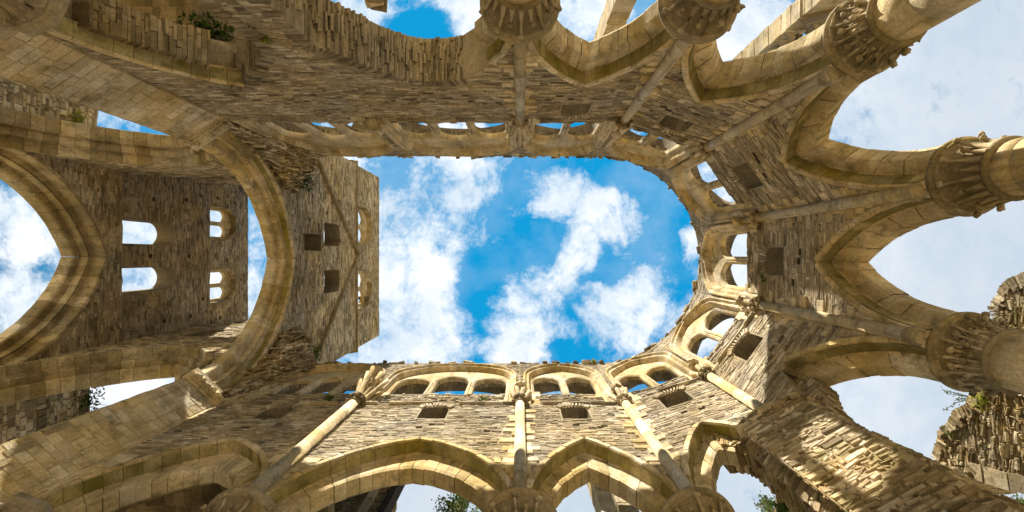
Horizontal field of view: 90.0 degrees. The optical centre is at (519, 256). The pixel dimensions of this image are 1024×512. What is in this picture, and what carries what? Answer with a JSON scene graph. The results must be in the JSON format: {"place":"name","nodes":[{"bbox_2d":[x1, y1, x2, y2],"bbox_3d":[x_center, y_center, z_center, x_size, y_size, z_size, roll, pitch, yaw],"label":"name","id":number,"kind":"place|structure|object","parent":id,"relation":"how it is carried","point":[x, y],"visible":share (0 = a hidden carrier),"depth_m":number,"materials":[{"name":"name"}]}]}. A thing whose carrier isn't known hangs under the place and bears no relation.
{"place":"outdoors","nodes":[
{"label":"outdoors","id":0,"kind":"place"},
{"bbox_2d":[0,0,1023,511],"label":"sky","id":1,"kind":"structure","parent":0,"point":[498,259],"materials":[{"name":"blue"}]},
{"label":"ground","id":2,"kind":"structure","parent":0,"visible":0},
{"bbox_2d":[0,388,89,444],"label":"transept wall","id":3,"kind":"structure","parent":2,"relation":"on","point":[21,419],"depth_m":15.16,"materials":[{"name":"beige stone"}]},
{"bbox_2d":[71,385,107,417],"bbox_3d":[-14.190,4.852,16.846,0.497,1.407,1.835,0,-90,0],"label":"wall ivy","id":4,"kind":"object","parent":3,"relation":"attached to","point":[89,401],"depth_m":16.87,"materials":[{"name":"green plant"}]},
{"bbox_2d":[0,77,97,128],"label":"transept wall","id":5,"kind":"structure","parent":2,"relation":"on","point":[14,95],"depth_m":15.22,"materials":[{"name":"beige stone"}]},
{"bbox_2d":[68,109,85,123],"bbox_3d":[-14.198,-4.322,16.449,0.382,0.595,0.803,0,-90,0],"label":"wall fern","id":6,"kind":"object","parent":5,"relation":"attached to","point":[78,113],"depth_m":16.40,"materials":[{"name":"green plant"}]},
{"bbox_2d":[0,368,228,511],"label":"crossing pier","id":7,"kind":"structure","parent":2,"relation":"on","point":[33,464],"depth_m":9.60,"materials":[{"name":"stone"}]},
{"bbox_2d":[0,106,379,406],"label":"crossing tower","id":8,"kind":"structure","parent":7,"relation":"on","point":[84,321],"depth_m":17.75,"materials":[{"name":"stone"}]},
{"bbox_2d":[34,324,692,511],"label":"choir wall","id":9,"kind":"structure","parent":7,"relation":"on","point":[280,431],"depth_m":10.45,"materials":[{"name":"stone"}]},
{"bbox_2d":[226,363,385,403],"bbox_3d":[-5.885,3.912,15.340,3.277,4.696,0.491,0,-90,0],"label":"clerestory window","id":10,"kind":"structure","parent":9,"relation":"in","point":[344,375],"depth_m":15.98,"materials":[{"name":"stone"}]},
{"bbox_2d":[310,344,321,361],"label":"wall grass","id":11,"kind":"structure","parent":9,"relation":"on","point":[315,351],"depth_m":18.42,"materials":[{"name":"green plant"}]},
{"bbox_2d":[324,395,334,400],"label":"wall fern","id":12,"kind":"object","parent":9,"relation":"attached to","point":[329,397],"depth_m":13.37,"materials":[{"name":"green plant"}]},
{"bbox_2d":[366,363,516,403],"bbox_3d":[-2.075,3.912,15.339,3.955,4.697,0.491,0,-90,0],"label":"clerestory window","id":13,"kind":"structure","parent":9,"relation":"in","point":[432,377],"depth_m":16.19,"materials":[{"name":"stone"}]},
{"bbox_2d":[523,363,614,403],"bbox_3d":[1.326,3.912,15.333,2.457,4.685,0.491,0,-90,0],"label":"clerestory window","id":14,"kind":"structure","parent":9,"relation":"in","point":[563,376],"depth_m":16.20,"materials":[{"name":"stone"}]},
{"bbox_2d":[0,0,233,150],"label":"crossing pier","id":15,"kind":"structure","parent":2,"relation":"on","point":[34,54],"depth_m":9.33,"materials":[{"name":"stone"}]},
{"bbox_2d":[116,0,243,44],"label":"aisle vault","id":16,"kind":"object","parent":2,"relation":"on","point":[171,10],"visible":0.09,"depth_m":11.16,"materials":[{"name":"stone"}]},
{"bbox_2d":[174,10,241,40],"bbox_3d":[-6.456,-4.680,10.601,1.155,1.075,0.669,0,-90,0],"label":"wall plant","id":17,"kind":"object","parent":16,"relation":"attached to","point":[221,33],"depth_m":10.51,"materials":[{"name":"green plant"}]},
{"bbox_2d":[124,483,334,511],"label":"aisle vault","id":18,"kind":"object","parent":2,"relation":"on","point":[195,499],"visible":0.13,"depth_m":10.91,"materials":[{"name":"stone"}]},
{"bbox_2d":[201,487,278,511],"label":"round column","id":19,"kind":"structure","parent":2,"relation":"on","point":[242,499],"depth_m":7.48,"materials":[{"name":"stone"}]},
{"bbox_2d":[45,0,689,193],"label":"choir wall","id":20,"kind":"structure","parent":2,"relation":"on","point":[338,66],"depth_m":10.25,"materials":[{"name":"stone"}]},
{"bbox_2d":[258,36,272,44],"bbox_3d":[-4.106,-3.483,8.247,0.209,0.204,0.122,0,-90,0],"label":"wall fern","id":21,"kind":"object","parent":20,"relation":"attached to","point":[266,41],"depth_m":8.22,"materials":[{"name":"green plant"}]},
{"bbox_2d":[299,167,315,192],"bbox_3d":[-7.183,-2.622,17.216,0.510,0.804,0.964,0,-90,0],"label":"wall ivy","id":22,"kind":"object","parent":20,"relation":"attached to","point":[307,184],"depth_m":17.19,"materials":[{"name":"green plant"}]},
{"bbox_2d":[233,118,393,156],"bbox_3d":[-5.675,-3.682,15.342,3.357,4.701,0.491,0,-90,0],"label":"clerestory window","id":23,"kind":"structure","parent":20,"relation":"in","point":[353,142],"depth_m":15.81,"materials":[{"name":"stone"}]},
{"bbox_2d":[376,118,516,156],"bbox_3d":[-1.950,-3.682,15.341,3.707,4.701,0.491,0,-90,0],"label":"clerestory window","id":24,"kind":"structure","parent":20,"relation":"in","point":[435,140],"depth_m":15.99,"materials":[{"name":"stone"}]},
{"bbox_2d":[523,118,615,156],"bbox_3d":[1.325,-3.682,15.333,2.456,4.683,0.491,0,-90,0],"label":"clerestory window","id":25,"kind":"structure","parent":20,"relation":"in","point":[564,142],"depth_m":16.07,"materials":[{"name":"stone"}]},
{"bbox_2d":[334,485,404,511],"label":"chapel wall","id":26,"kind":"structure","parent":2,"relation":"on","point":[385,499],"depth_m":13.72,"materials":[{"name":"stone"}]},
{"bbox_2d":[365,0,387,12],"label":"buttress post","id":27,"kind":"object","parent":2,"relation":"on","point":[378,5],"visible":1,"depth_m":13.45,"materials":[{"name":"beige stone"}]},
{"bbox_2d":[431,492,479,511],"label":"leafy tree","id":28,"kind":"object","parent":2,"relation":"on","point":[458,503],"visible":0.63,"depth_m":15.11,"materials":[{"name":"green plant"}]},
{"bbox_2d":[483,487,556,511],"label":"round column","id":29,"kind":"structure","parent":2,"relation":"on","point":[519,499],"depth_m":7.48,"materials":[{"name":"stone"}]},
{"bbox_2d":[479,0,561,43],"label":"round column","id":30,"kind":"structure","parent":2,"relation":"on","point":[519,21],"depth_m":7.37,"materials":[{"name":"stone"}]},
{"bbox_2d":[587,482,616,511],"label":"buttress post","id":31,"kind":"object","parent":2,"relation":"on","point":[602,500],"visible":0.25,"depth_m":13.97,"materials":[{"name":"stone"}]},
{"bbox_2d":[593,0,636,39],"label":"buttress post","id":32,"kind":"object","parent":2,"relation":"on","point":[615,15],"visible":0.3,"depth_m":13.87,"materials":[{"name":"stone"}]},
{"bbox_2d":[611,493,639,511],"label":"buttress post","id":33,"kind":"object","parent":2,"relation":"on","point":[621,505],"visible":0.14,"depth_m":14.81,"materials":[{"name":"stone"}]},
{"bbox_2d":[661,487,734,511],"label":"round column","id":34,"kind":"structure","parent":2,"relation":"on","point":[696,499],"depth_m":7.48,"materials":[{"name":"stone"}]},
{"bbox_2d":[658,0,745,43],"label":"round column","id":35,"kind":"structure","parent":2,"relation":"on","point":[696,21],"depth_m":7.37,"materials":[{"name":"stone"}]},
{"bbox_2d":[753,494,775,511],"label":"leafy tree","id":36,"kind":"object","parent":2,"relation":"on","point":[768,503],"visible":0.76,"depth_m":17.93,"materials":[{"name":"green plant"}]},
{"bbox_2d":[774,499,791,511],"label":"ruin stub","id":37,"kind":"object","parent":2,"relation":"on","point":[780,510],"visible":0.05,"depth_m":14.11,"materials":[{"name":"beige stone"}]},
{"bbox_2d":[773,498,788,511],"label":"wall plant","id":38,"kind":"object","parent":37,"relation":"attached to","point":[782,507],"depth_m":13.74,"materials":[{"name":"green plant"}]},
{"bbox_2d":[732,0,844,59],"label":"buttress post","id":39,"kind":"object","parent":2,"relation":"on","point":[795,20],"visible":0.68,"depth_m":13.99,"materials":[{"name":"stone"}]},
{"bbox_2d":[735,391,1023,511],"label":"rubble pier","id":40,"kind":"structure","parent":2,"relation":"on","point":[815,455],"depth_m":6.87,"materials":[{"name":"beige stone"}]},
{"bbox_2d":[822,0,980,76],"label":"round column","id":41,"kind":"structure","parent":2,"relation":"on","point":[864,38],"depth_m":7.03,"materials":[{"name":"stone"}]},
{"bbox_2d":[596,24,958,511],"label":"apse wall","id":42,"kind":"structure","parent":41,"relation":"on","point":[817,215],"depth_m":10.37,"materials":[{"name":"stone"}]},
{"bbox_2d":[605,351,697,400],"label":"clerestory window","id":43,"kind":"structure","parent":42,"relation":"in","point":[625,372],"depth_m":16.08,"materials":[{"name":"stone"}]},
{"bbox_2d":[605,123,699,168],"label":"clerestory window","id":44,"kind":"structure","parent":42,"relation":"in","point":[640,150],"depth_m":16.12,"materials":[{"name":"stone"}]},
{"bbox_2d":[670,296,753,368],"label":"clerestory window","id":45,"kind":"structure","parent":42,"relation":"in","point":[696,328],"depth_m":16.00,"materials":[{"name":"stone"}]},
{"bbox_2d":[670,154,753,223],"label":"clerestory window","id":46,"kind":"structure","parent":42,"relation":"in","point":[696,192],"depth_m":16.02,"materials":[{"name":"stone"}]},
{"bbox_2d":[700,222,759,299],"bbox_3d":[6.362,0.115,15.328,0.679,4.672,2.167,0,-90,0],"label":"clerestory window","id":47,"kind":"structure","parent":42,"relation":"in","point":[717,263],"depth_m":15.95,"materials":[{"name":"stone"}]},
{"bbox_2d":[925,312,1023,396],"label":"round column","id":48,"kind":"structure","parent":2,"relation":"on","point":[973,354],"depth_m":7.11,"materials":[{"name":"stone"}]},
{"bbox_2d":[926,131,1023,217],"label":"round column","id":49,"kind":"structure","parent":2,"relation":"on","point":[976,177],"depth_m":7.18,"materials":[{"name":"stone"}]},
{"bbox_2d":[931,391,1023,493],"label":"chapel ruin","id":50,"kind":"object","parent":2,"relation":"on","point":[986,448],"visible":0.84,"depth_m":11.20,"materials":[{"name":"stone"}]},
{"bbox_2d":[941,425,953,437],"bbox_3d":[10.011,4.127,12.041,0.192,0.176,0.434,-42,-90,0],"label":"dry sprig","id":51,"kind":"object","parent":50,"relation":"on","point":[948,431],"visible":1,"depth_m":12.03,"materials":[{"name":"green plant"}]},
{"bbox_2d":[941,387,967,410],"bbox_3d":[10.103,3.322,11.867,0.609,0.316,0.579,0,-90,0],"label":"dry sprig","id":52,"kind":"object","parent":50,"relation":"attached to","point":[958,399],"visible":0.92,"depth_m":11.88,"materials":[{"name":"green plant"}]},
{"bbox_2d":[970,391,990,411],"bbox_3d":[10.216,3.147,11.301,0.416,0.418,0.581,0,-90,0],"label":"wall plant","id":53,"kind":"object","parent":50,"relation":"attached to","point":[984,401],"depth_m":11.27,"materials":[{"name":"green plant"}]},
{"bbox_2d":[987,272,1023,328],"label":"ruin stub","id":54,"kind":"object","parent":2,"relation":"on","point":[1007,303],"visible":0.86,"depth_m":11.63,"materials":[{"name":"beige stone"}]},
{"bbox_2d":[1010,493,1023,504],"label":"leafy tree","id":55,"kind":"object","parent":2,"relation":"on","point":[1020,500],"visible":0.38,"depth_m":18.94,"materials":[{"name":"green plant"}]}
]}

